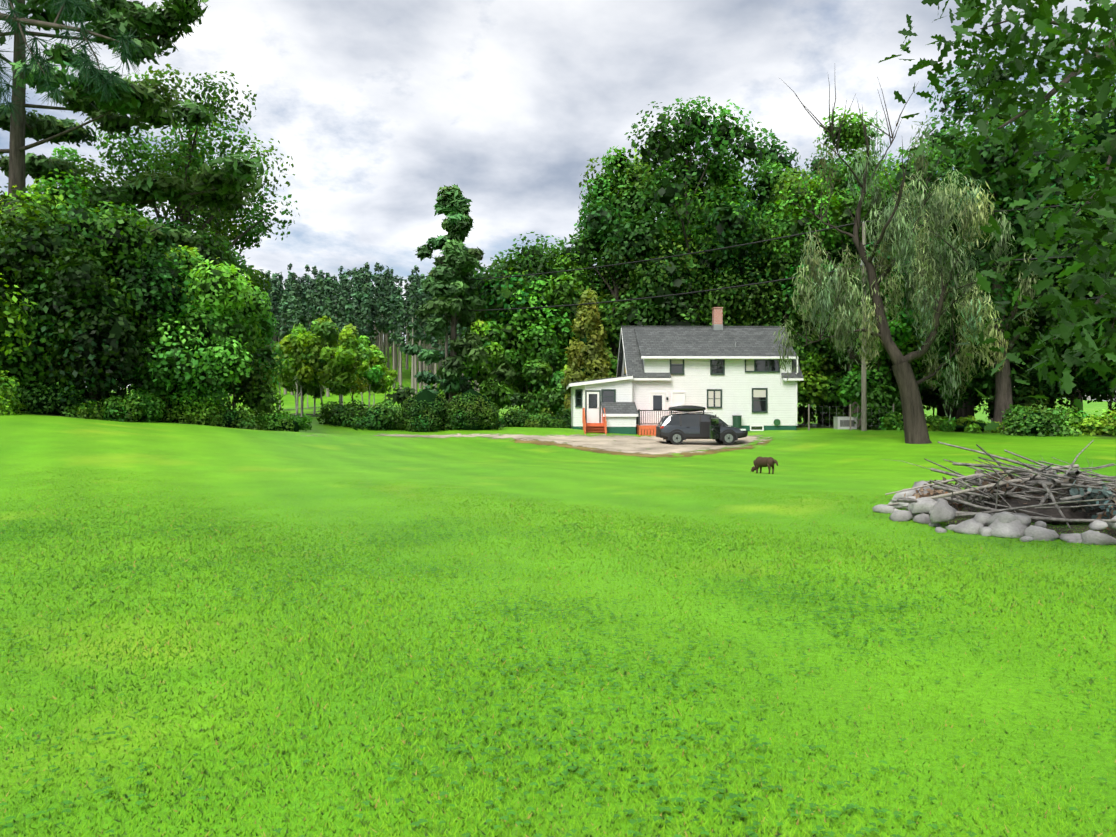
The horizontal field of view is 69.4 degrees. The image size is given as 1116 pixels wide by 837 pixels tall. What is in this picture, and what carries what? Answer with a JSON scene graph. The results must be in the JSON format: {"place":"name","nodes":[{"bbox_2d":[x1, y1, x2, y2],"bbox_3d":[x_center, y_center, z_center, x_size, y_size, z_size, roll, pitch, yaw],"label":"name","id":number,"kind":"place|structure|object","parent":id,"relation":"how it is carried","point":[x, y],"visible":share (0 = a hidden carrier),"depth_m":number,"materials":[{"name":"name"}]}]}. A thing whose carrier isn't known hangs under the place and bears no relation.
{"place":"outdoors","nodes":[
{"label":"outdoors","id":0,"kind":"place"},
{"bbox_2d":[0,0,142,124],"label":"pine branch","id":1,"kind":"object","parent":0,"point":[15,19],"visible":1,"depth_m":6.72,"materials":[{"name":"green plant"}]},
{"bbox_2d":[445,313,447,400],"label":"utility pole","id":2,"kind":"object","parent":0,"point":[446,344],"visible":0.31,"depth_m":67.52,"materials":[{"name":"wood"}]},
{"bbox_2d":[286,433,769,454],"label":"driveway gravel","id":3,"kind":"structure","parent":0,"point":[652,445],"depth_m":46.04,"materials":[{"name":"beige gravel"}]},
{"bbox_2d":[0,347,1115,836],"bbox_3d":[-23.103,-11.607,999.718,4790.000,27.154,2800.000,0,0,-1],"label":"lawn","id":4,"kind":"structure","parent":0,"point":[276,467],"depth_m":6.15,"materials":[{"name":"green plant"}]},
{"bbox_2d":[0,370,26,415],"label":"bush","id":5,"kind":"object","parent":4,"relation":"on","point":[5,407],"visible":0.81,"depth_m":33.58,"materials":[{"name":"green plant"}]},
{"bbox_2d":[0,237,74,388],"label":"tree","id":6,"kind":"object","parent":4,"relation":"on","point":[16,349],"visible":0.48,"depth_m":34.91,"materials":[{"name":"green plant"}]},
{"bbox_2d":[0,313,88,402],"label":"sapling","id":7,"kind":"object","parent":4,"relation":"on","point":[56,373],"visible":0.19,"depth_m":36.47,"materials":[{"name":"green plant"}]},
{"bbox_2d":[0,373,98,414],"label":"bush","id":8,"kind":"object","parent":4,"relation":"on","point":[34,398],"visible":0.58,"depth_m":35.87,"materials":[{"name":"green plant"}]},
{"bbox_2d":[0,169,165,414],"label":"tree","id":9,"kind":"object","parent":4,"relation":"on","point":[65,191],"visible":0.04,"depth_m":41.91,"materials":[{"name":"green plant"}]},
{"bbox_2d":[26,145,147,218],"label":"tall tree","id":10,"kind":"object","parent":4,"relation":"on","point":[64,154],"visible":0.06,"depth_m":58.49,"materials":[{"name":"green plant"}]},
{"bbox_2d":[0,194,196,409],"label":"tree","id":11,"kind":"object","parent":4,"relation":"on","point":[90,268],"visible":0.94,"depth_m":35.91,"materials":[{"name":"green plant"}]},
{"bbox_2d":[62,388,165,422],"bbox_3d":[-20.386,-0.378,36.768,4.182,2.055,3.391,0,0,-1],"label":"bush","id":12,"kind":"object","parent":4,"relation":"on","point":[126,409],"visible":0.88,"depth_m":36.33,"materials":[{"name":"green plant"}]},
{"bbox_2d":[0,0,267,387],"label":"white pine tree","id":13,"kind":"object","parent":4,"relation":"on","point":[216,188],"visible":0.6,"depth_m":43.09,"materials":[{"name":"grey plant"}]},
{"bbox_2d":[68,298,204,406],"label":"sapling","id":14,"kind":"object","parent":4,"relation":"on","point":[158,391],"visible":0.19,"depth_m":38.03,"materials":[{"name":"green plant"}]},
{"bbox_2d":[136,387,226,426],"bbox_3d":[-19.389,-0.347,40.685,5.676,2.593,3.981,0,0,19],"label":"bush","id":15,"kind":"object","parent":4,"relation":"on","point":[188,412],"visible":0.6,"depth_m":39.65,"materials":[{"name":"green plant"}]},
{"bbox_2d":[70,64,299,278],"bbox_3d":[-25.381,-11.679,54.330,13.723,24.334,12.732,0,0,-40],"label":"tall tree","id":16,"kind":"object","parent":4,"relation":"on","point":[185,165],"visible":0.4,"depth_m":53.04,"materials":[{"name":"green plant"}]},
{"bbox_2d":[104,241,273,421],"bbox_3d":[-18.745,-4.088,41.013,8.346,9.568,7.445,0,0,-41],"label":"tree","id":17,"kind":"object","parent":4,"relation":"on","point":[211,367],"visible":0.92,"depth_m":39.76,"materials":[{"name":"green plant"}]},
{"bbox_2d":[123,227,274,398],"bbox_3d":[-20.948,-4.649,44.745,10.733,10.943,9.948,0,0,-29],"label":"tree","id":18,"kind":"object","parent":4,"relation":"on","point":[228,257],"visible":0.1,"depth_m":43.05,"materials":[{"name":"green plant"}]},
{"bbox_2d":[145,212,258,349],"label":"tree","id":19,"kind":"object","parent":4,"relation":"on","point":[206,241],"depth_m":49.95,"materials":[{"name":"green plant"}]},
{"bbox_2d":[146,287,268,407],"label":"tree","id":20,"kind":"object","parent":4,"relation":"on","point":[262,347],"depth_m":47.05,"materials":[{"name":"green plant"}]},
{"bbox_2d":[196,172,271,401],"bbox_3d":[-26.158,-9.923,62.784,7.223,20.256,8.767,0,0,-25],"label":"tall tree","id":21,"kind":"object","parent":4,"relation":"on","point":[249,241],"visible":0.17,"depth_m":62.32,"materials":[{"name":"green plant"}]},
{"bbox_2d":[206,405,262,429],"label":"bush","id":22,"kind":"object","parent":4,"relation":"on","point":[242,419],"visible":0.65,"depth_m":41.47,"materials":[{"name":"green plant"}]},
{"bbox_2d":[199,312,288,416],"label":"tree","id":23,"kind":"object","parent":4,"relation":"on","point":[255,386],"visible":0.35,"depth_m":44.01,"materials":[{"name":"green plant"}]},
{"bbox_2d":[262,342,295,407],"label":"birch tree","id":24,"kind":"object","parent":4,"relation":"on","point":[279,391],"visible":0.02,"depth_m":98.41,"materials":[{"name":"green plant"}]},
{"bbox_2d":[254,410,312,431],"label":"bush","id":25,"kind":"object","parent":4,"relation":"on","point":[282,421],"visible":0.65,"depth_m":43.58,"materials":[{"name":"green plant"}]},
{"bbox_2d":[280,383,296,408],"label":"birch tree","id":26,"kind":"object","parent":4,"relation":"on","point":[289,388],"visible":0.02,"depth_m":103.61,"materials":[{"name":"green plant"}]},
{"bbox_2d":[272,323,316,414],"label":"birch tree","id":27,"kind":"object","parent":4,"relation":"on","point":[301,326],"visible":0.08,"depth_m":79.42,"materials":[{"name":"green plant"}]},
{"bbox_2d":[273,327,323,416],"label":"birch tree","id":28,"kind":"object","parent":4,"relation":"on","point":[293,343],"visible":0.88,"depth_m":74.60,"materials":[{"name":"green plant"}]},
{"bbox_2d":[281,372,322,404],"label":"birch tree","id":29,"kind":"object","parent":4,"relation":"on","point":[304,390],"visible":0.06,"depth_m":81.86,"materials":[{"name":"green plant"}]},
{"bbox_2d":[307,341,328,414],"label":"birch tree","id":30,"kind":"object","parent":4,"relation":"on","point":[315,393],"visible":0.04,"depth_m":81.34,"materials":[{"name":"green plant"}]},
{"bbox_2d":[296,315,354,413],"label":"birch tree","id":31,"kind":"object","parent":4,"relation":"on","point":[325,331],"visible":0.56,"depth_m":75.58,"materials":[{"name":"green plant"}]},
{"bbox_2d":[316,327,358,404],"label":"birch tree","id":32,"kind":"object","parent":4,"relation":"on","point":[343,365],"visible":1,"depth_m":71.05,"materials":[{"name":"green plant"}]},
{"bbox_2d":[326,373,356,403],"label":"birch tree","id":33,"kind":"object","parent":4,"relation":"on","point":[331,390],"visible":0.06,"depth_m":86.23,"materials":[{"name":"green plant"}]},
{"bbox_2d":[315,399,371,426],"bbox_3d":[-13.927,-0.130,52.667,3.950,2.337,3.398,0,0,17],"label":"bush","id":34,"kind":"object","parent":4,"relation":"on","point":[335,416],"visible":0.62,"depth_m":51.98,"materials":[{"name":"green plant"}]},
{"bbox_2d":[228,262,479,396],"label":"trees","id":35,"kind":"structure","parent":4,"relation":"on","point":[387,311],"depth_m":220.69,"materials":[{"name":"green plant"}]},
{"bbox_2d":[338,323,371,398],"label":"birch tree","id":36,"kind":"object","parent":4,"relation":"on","point":[359,359],"visible":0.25,"depth_m":87.81,"materials":[{"name":"green plant"}]},
{"bbox_2d":[354,335,383,401],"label":"birch tree","id":37,"kind":"object","parent":4,"relation":"on","point":[364,339],"visible":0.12,"depth_m":102.52,"materials":[{"name":"green plant"}]},
{"bbox_2d":[356,348,385,405],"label":"birch tree","id":38,"kind":"object","parent":4,"relation":"on","point":[374,374],"visible":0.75,"depth_m":96.01,"materials":[{"name":"green plant"}]},
{"bbox_2d":[341,397,410,430],"bbox_3d":[-11.425,0.038,51.247,3.721,2.816,3.900,0,0,44],"label":"bush","id":39,"kind":"object","parent":4,"relation":"on","point":[380,416],"visible":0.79,"depth_m":50.69,"materials":[{"name":"green plant"}]},
{"bbox_2d":[369,345,390,405],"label":"birch tree","id":40,"kind":"object","parent":4,"relation":"on","point":[376,350],"visible":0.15,"depth_m":121.58,"materials":[{"name":"green plant"}]},
{"bbox_2d":[380,365,397,398],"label":"birch tree","id":41,"kind":"object","parent":4,"relation":"on","point":[391,377],"visible":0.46,"depth_m":122.31,"materials":[{"name":"green plant"}]},
{"bbox_2d":[395,390,455,431],"bbox_3d":[-8.523,-0.138,52.391,3.791,3.418,3.945,0,0,-39],"label":"round shrub","id":42,"kind":"object","parent":4,"relation":"on","point":[427,411],"visible":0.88,"depth_m":51.30,"materials":[{"name":"green plant"}]},
{"bbox_2d":[400,245,477,384],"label":"white pine tree","id":43,"kind":"object","parent":4,"relation":"on","point":[424,376],"visible":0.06,"depth_m":89.98,"materials":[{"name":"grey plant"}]},
{"bbox_2d":[385,184,526,407],"bbox_3d":[-8.199,-9.235,65.056,10.246,19.865,8.192,0,0,25],"label":"white pine tree","id":44,"kind":"object","parent":4,"relation":"on","point":[445,285],"visible":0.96,"depth_m":64.75,"materials":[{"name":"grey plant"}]},
{"bbox_2d":[443,389,503,430],"bbox_3d":[-5.569,-0.190,52.721,4.196,3.488,4.043,0,0,-1],"label":"round shrub","id":45,"kind":"object","parent":4,"relation":"on","point":[471,409],"visible":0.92,"depth_m":51.66,"materials":[{"name":"green plant"}]},
{"bbox_2d":[461,320,528,409],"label":"understory tree","id":46,"kind":"object","parent":4,"relation":"on","point":[495,348],"visible":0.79,"depth_m":65.10,"materials":[{"name":"green plant"}]},
{"bbox_2d":[492,405,533,427],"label":"bush","id":47,"kind":"object","parent":4,"relation":"on","point":[514,418],"depth_m":56.79,"materials":[{"name":"green plant"}]},
{"bbox_2d":[456,232,576,416],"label":"tree","id":48,"kind":"object","parent":4,"relation":"on","point":[532,256],"visible":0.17,"depth_m":71.34,"materials":[{"name":"green plant"}]},
{"bbox_2d":[469,240,584,409],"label":"tree","id":49,"kind":"object","parent":4,"relation":"on","point":[536,284],"depth_m":87.22,"materials":[{"name":"green plant"}]},
{"bbox_2d":[486,235,579,395],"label":"tree","id":50,"kind":"object","parent":4,"relation":"on","point":[554,255],"visible":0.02,"depth_m":90.97,"materials":[{"name":"green plant"}]},
{"bbox_2d":[522,348,569,416],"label":"understory tree","id":51,"kind":"object","parent":4,"relation":"on","point":[552,398],"visible":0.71,"depth_m":64.76,"materials":[{"name":"green plant"}]},
{"bbox_2d":[524,408,567,427],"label":"bush","id":52,"kind":"object","parent":4,"relation":"on","point":[541,420],"depth_m":55.75,"materials":[{"name":"green plant"}]},
{"bbox_2d":[481,253,618,415],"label":"tree","id":53,"kind":"object","parent":4,"relation":"on","point":[553,332],"visible":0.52,"depth_m":68.74,"materials":[{"name":"green plant"}]},
{"bbox_2d":[554,407,570,428],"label":"bush","id":54,"kind":"object","parent":4,"relation":"on","point":[566,416],"depth_m":57.75,"materials":[{"name":"green plant"}]},
{"bbox_2d":[560,288,612,412],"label":"arborvitae tree","id":55,"kind":"object","parent":4,"relation":"on","point":[587,355],"visible":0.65,"depth_m":59.88,"materials":[{"name":"green plant"}]},
{"bbox_2d":[562,347,617,389],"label":"understory tree","id":56,"kind":"object","parent":4,"relation":"on","point":[613,369],"visible":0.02,"depth_m":67.41,"materials":[{"name":"green plant"}]},
{"bbox_2d":[552,145,681,361],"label":"tree","id":57,"kind":"object","parent":4,"relation":"on","point":[592,223],"visible":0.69,"depth_m":71.13,"materials":[{"name":"green plant"}]},
{"bbox_2d":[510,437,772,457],"bbox_3d":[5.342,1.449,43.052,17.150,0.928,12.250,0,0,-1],"label":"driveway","id":58,"kind":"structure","parent":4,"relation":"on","point":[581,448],"depth_m":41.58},
{"bbox_2d":[579,144,706,355],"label":"tree","id":59,"kind":"object","parent":4,"relation":"on","point":[638,174],"visible":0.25,"depth_m":71.07,"materials":[{"name":"green plant"}]},
{"bbox_2d":[609,199,756,326],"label":"tree","id":60,"kind":"object","parent":4,"relation":"on","point":[687,289],"visible":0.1,"depth_m":69.60,"materials":[{"name":"green plant"}]},
{"bbox_2d":[567,307,803,435],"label":"house","id":61,"kind":"structure","parent":4,"relation":"on","point":[731,376],"depth_m":53.18,"materials":[{"name":"white"}]},
{"bbox_2d":[592,96,802,325],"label":"tree","id":62,"kind":"object","parent":4,"relation":"on","point":[668,148],"visible":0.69,"depth_m":67.95,"materials":[{"name":"green plant"}]},
{"bbox_2d":[656,405,747,444],"bbox_3d":[8.110,0.356,45.154,4.990,2.210,3.008,0,0,-1],"label":"car","id":63,"kind":"object","parent":4,"relation":"on","point":[676,429],"visible":0.96,"depth_m":44.60,"materials":[{"name":"grey paint"}]},
{"bbox_2d":[650,147,792,325],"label":"tree","id":64,"kind":"object","parent":4,"relation":"on","point":[733,182],"visible":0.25,"depth_m":69.73,"materials":[{"name":"green plant"}]},
{"bbox_2d":[701,132,821,341],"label":"tree","id":65,"kind":"object","parent":4,"relation":"on","point":[782,161],"visible":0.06,"depth_m":71.18,"materials":[{"name":"green plant"}]},
{"bbox_2d":[751,456,777,473],"bbox_3d":[7.165,1.630,28.010,0.319,0.611,1.339,0,0,-29],"label":"retriever dog","id":66,"kind":"object","parent":4,"relation":"on","point":[760,462],"visible":0.96,"depth_m":27.85,"materials":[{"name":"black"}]},
{"bbox_2d":[704,163,868,391],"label":"tree","id":67,"kind":"object","parent":4,"relation":"on","point":[763,308],"visible":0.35,"depth_m":67.51,"materials":[{"name":"green plant"}]},
{"bbox_2d":[754,166,834,365],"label":"tree","id":68,"kind":"object","parent":4,"relation":"on","point":[802,331],"visible":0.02,"depth_m":69.24,"materials":[{"name":"green plant"}]},
{"bbox_2d":[796,346,835,426],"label":"understory tree","id":69,"kind":"object","parent":4,"relation":"on","point":[805,393],"visible":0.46,"depth_m":66.22,"materials":[{"name":"green plant"}]},
{"bbox_2d":[752,158,882,425],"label":"tree","id":70,"kind":"object","parent":4,"relation":"on","point":[782,275],"visible":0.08,"depth_m":69.33,"materials":[{"name":"green plant"}]},
{"bbox_2d":[802,148,852,423],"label":"tree","id":71,"kind":"object","parent":4,"relation":"on","point":[812,169],"depth_m":84.67,"materials":[{"name":"green plant"}]},
{"bbox_2d":[810,348,870,426],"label":"understory tree","id":72,"kind":"object","parent":4,"relation":"on","point":[833,383],"visible":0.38,"depth_m":65.43,"materials":[{"name":"green plant"}]},
{"bbox_2d":[834,417,856,428],"bbox_3d":[19.721,0.316,55.341,1.360,0.880,0.860,0,0,-1],"label":"air conditioning unit","id":73,"kind":"object","parent":4,"relation":"on","point":[843,422],"visible":0.69,"depth_m":54.94,"materials":[{"name":"grey paint"}]},
{"bbox_2d":[808,404,893,429],"bbox_3d":[19.404,0.063,53.357,5.491,2.067,0.174,0,0,9],"label":"fence","id":74,"kind":"object","parent":4,"relation":"on","point":[836,416],"visible":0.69,"depth_m":53.48,"materials":[{"name":"grey wood"}]},
{"bbox_2d":[832,165,884,416],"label":"tree","id":75,"kind":"object","parent":4,"relation":"on","point":[845,410],"depth_m":74.85,"materials":[{"name":"green plant"}]},
{"bbox_2d":[756,107,962,426],"bbox_3d":[22.656,-11.534,62.540,14.357,24.977,14.906,0,0,-1],"label":"tree","id":76,"kind":"object","parent":4,"relation":"on","point":[838,214],"visible":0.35,"depth_m":61.44,"materials":[{"name":"green plant"}]},
{"bbox_2d":[861,221,873,430],"bbox_3d":[18.298,-5.242,47.653,0.757,12.922,0.463,0,0,29],"label":"utility pole","id":77,"kind":"object","parent":4,"relation":"on","point":[863,399],"visible":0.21,"depth_m":47.72,"materials":[{"name":"grey wood"}]},
{"bbox_2d":[836,304,928,429],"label":"understory tree","id":78,"kind":"object","parent":4,"relation":"on","point":[879,404],"visible":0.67,"depth_m":53.83,"materials":[{"name":"green plant"}]},
{"bbox_2d":[772,77,1041,443],"bbox_3d":[17.509,-8.124,40.009,13.570,19.641,10.079,0,0,-1],"label":"willow tree","id":79,"kind":"object","parent":4,"relation":"on","point":[915,426],"visible":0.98,"depth_m":40.18,"materials":[{"name":"green plant"}]},
{"bbox_2d":[880,346,935,414],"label":"understory tree","id":80,"kind":"object","parent":4,"relation":"on","point":[921,386],"visible":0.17,"depth_m":63.51,"materials":[{"name":"green plant"}]},
{"bbox_2d":[878,410,942,430],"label":"bush","id":81,"kind":"object","parent":4,"relation":"on","point":[893,422],"visible":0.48,"depth_m":48.21,"materials":[{"name":"green plant"}]},
{"bbox_2d":[885,356,949,417],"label":"understory tree","id":82,"kind":"object","parent":4,"relation":"on","point":[926,390],"visible":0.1,"depth_m":63.76,"materials":[{"name":"green plant"}]},
{"bbox_2d":[904,147,981,417],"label":"tree","id":83,"kind":"object","parent":4,"relation":"on","point":[940,410],"visible":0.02,"depth_m":71.88,"materials":[{"name":"green plant"}]},
{"bbox_2d":[852,62,1041,420],"bbox_3d":[28.835,-12.268,57.854,15.697,26.710,15.053,0,0,-1],"label":"tree","id":84,"kind":"object","parent":4,"relation":"on","point":[976,106],"visible":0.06,"depth_m":57.37,"materials":[{"name":"green plant"}]},
{"bbox_2d":[899,277,994,416],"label":"understory tree","id":85,"kind":"object","parent":4,"relation":"on","point":[966,395],"visible":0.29,"depth_m":51.44,"materials":[{"name":"green plant"}]},
{"bbox_2d":[922,352,979,418],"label":"understory tree","id":86,"kind":"object","parent":4,"relation":"on","point":[936,400],"visible":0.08,"depth_m":66.17,"materials":[{"name":"green plant"}]},
{"bbox_2d":[926,415,1007,433],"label":"bush","id":87,"kind":"object","parent":4,"relation":"on","point":[965,424],"visible":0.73,"depth_m":45.28,"materials":[{"name":"green plant"}]},
{"bbox_2d":[851,45,1115,429],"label":"tree","id":88,"kind":"object","parent":4,"relation":"on","point":[1004,384],"visible":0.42,"depth_m":45.88,"materials":[{"name":"green plant"}]},
{"bbox_2d":[955,369,1013,420],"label":"understory tree","id":89,"kind":"object","parent":4,"relation":"on","point":[990,402],"visible":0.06,"depth_m":65.06,"materials":[{"name":"green plant"}]},
{"bbox_2d":[872,480,1115,544],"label":"rocks","id":90,"kind":"object","parent":4,"relation":"on","point":[1004,524],"visible":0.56,"depth_m":10.90,"materials":[{"name":"grey stone"}]},
{"bbox_2d":[878,0,1115,431],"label":"oak branch","id":91,"kind":"object","parent":4,"relation":"on","point":[1040,17],"visible":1,"depth_m":7.77,"materials":[{"name":"green plant"}]},
{"bbox_2d":[928,503,1115,538],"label":"fire ring earth","id":92,"kind":"structure","parent":4,"relation":"on","point":[1111,531],"depth_m":11.12,"materials":[{"name":"black soil"}]},
{"bbox_2d":[884,440,1115,529],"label":"brush pile","id":93,"kind":"object","parent":92,"relation":"on","point":[1047,494],"visible":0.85,"depth_m":11.90,"materials":[{"name":"grey wood"}]},
{"bbox_2d":[986,326,1085,420],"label":"understory tree","id":94,"kind":"object","parent":4,"relation":"on","point":[1049,402],"visible":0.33,"depth_m":50.75,"materials":[{"name":"green plant"}]},
{"bbox_2d":[1000,403,1081,436],"bbox_3d":[25.645,0.327,43.288,3.993,2.386,3.320,0,0,-1],"label":"bush","id":95,"kind":"object","parent":4,"relation":"on","point":[1043,422],"visible":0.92,"depth_m":42.69,"materials":[{"name":"green plant"}]},
{"bbox_2d":[983,83,1115,414],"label":"tree","id":96,"kind":"object","parent":4,"relation":"on","point":[1054,112],"visible":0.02,"depth_m":62.07,"materials":[{"name":"green plant"}]},
{"bbox_2d":[1016,169,1100,418],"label":"tree","id":97,"kind":"object","parent":4,"relation":"on","point":[1079,396],"depth_m":72.55,"materials":[{"name":"plant"}]},
{"bbox_2d":[1006,1,1115,375],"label":"tree","id":98,"kind":"object","parent":4,"relation":"on","point":[1106,125],"visible":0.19,"depth_m":43.98,"materials":[{"name":"green plant"}]},
{"bbox_2d":[1038,406,1100,434],"bbox_3d":[28.416,0.284,45.040,3.872,1.969,4.268,0,0,38],"label":"bush","id":99,"kind":"object","parent":4,"relation":"on","point":[1076,418],"visible":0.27,"depth_m":43.69,"materials":[{"name":"green plant"}]},
{"bbox_2d":[1070,304,1115,415],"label":"understory tree","id":100,"kind":"object","parent":4,"relation":"on","point":[1095,385],"visible":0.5,"depth_m":48.49,"materials":[{"name":"green plant"}]},
{"bbox_2d":[1078,409,1115,435],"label":"bush","id":101,"kind":"object","parent":4,"relation":"on","point":[1105,424],"visible":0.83,"depth_m":42.34,"materials":[{"name":"green plant"}]},
{"bbox_2d":[0,0,1115,400],"label":"sky","id":102,"kind":"structure","parent":0,"point":[377,106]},
{"bbox_2d":[468,201,1107,338],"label":"utility wires","id":103,"kind":"object","parent":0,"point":[732,286],"visible":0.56,"depth_m":53.58,"materials":[{"name":"black rubber"}]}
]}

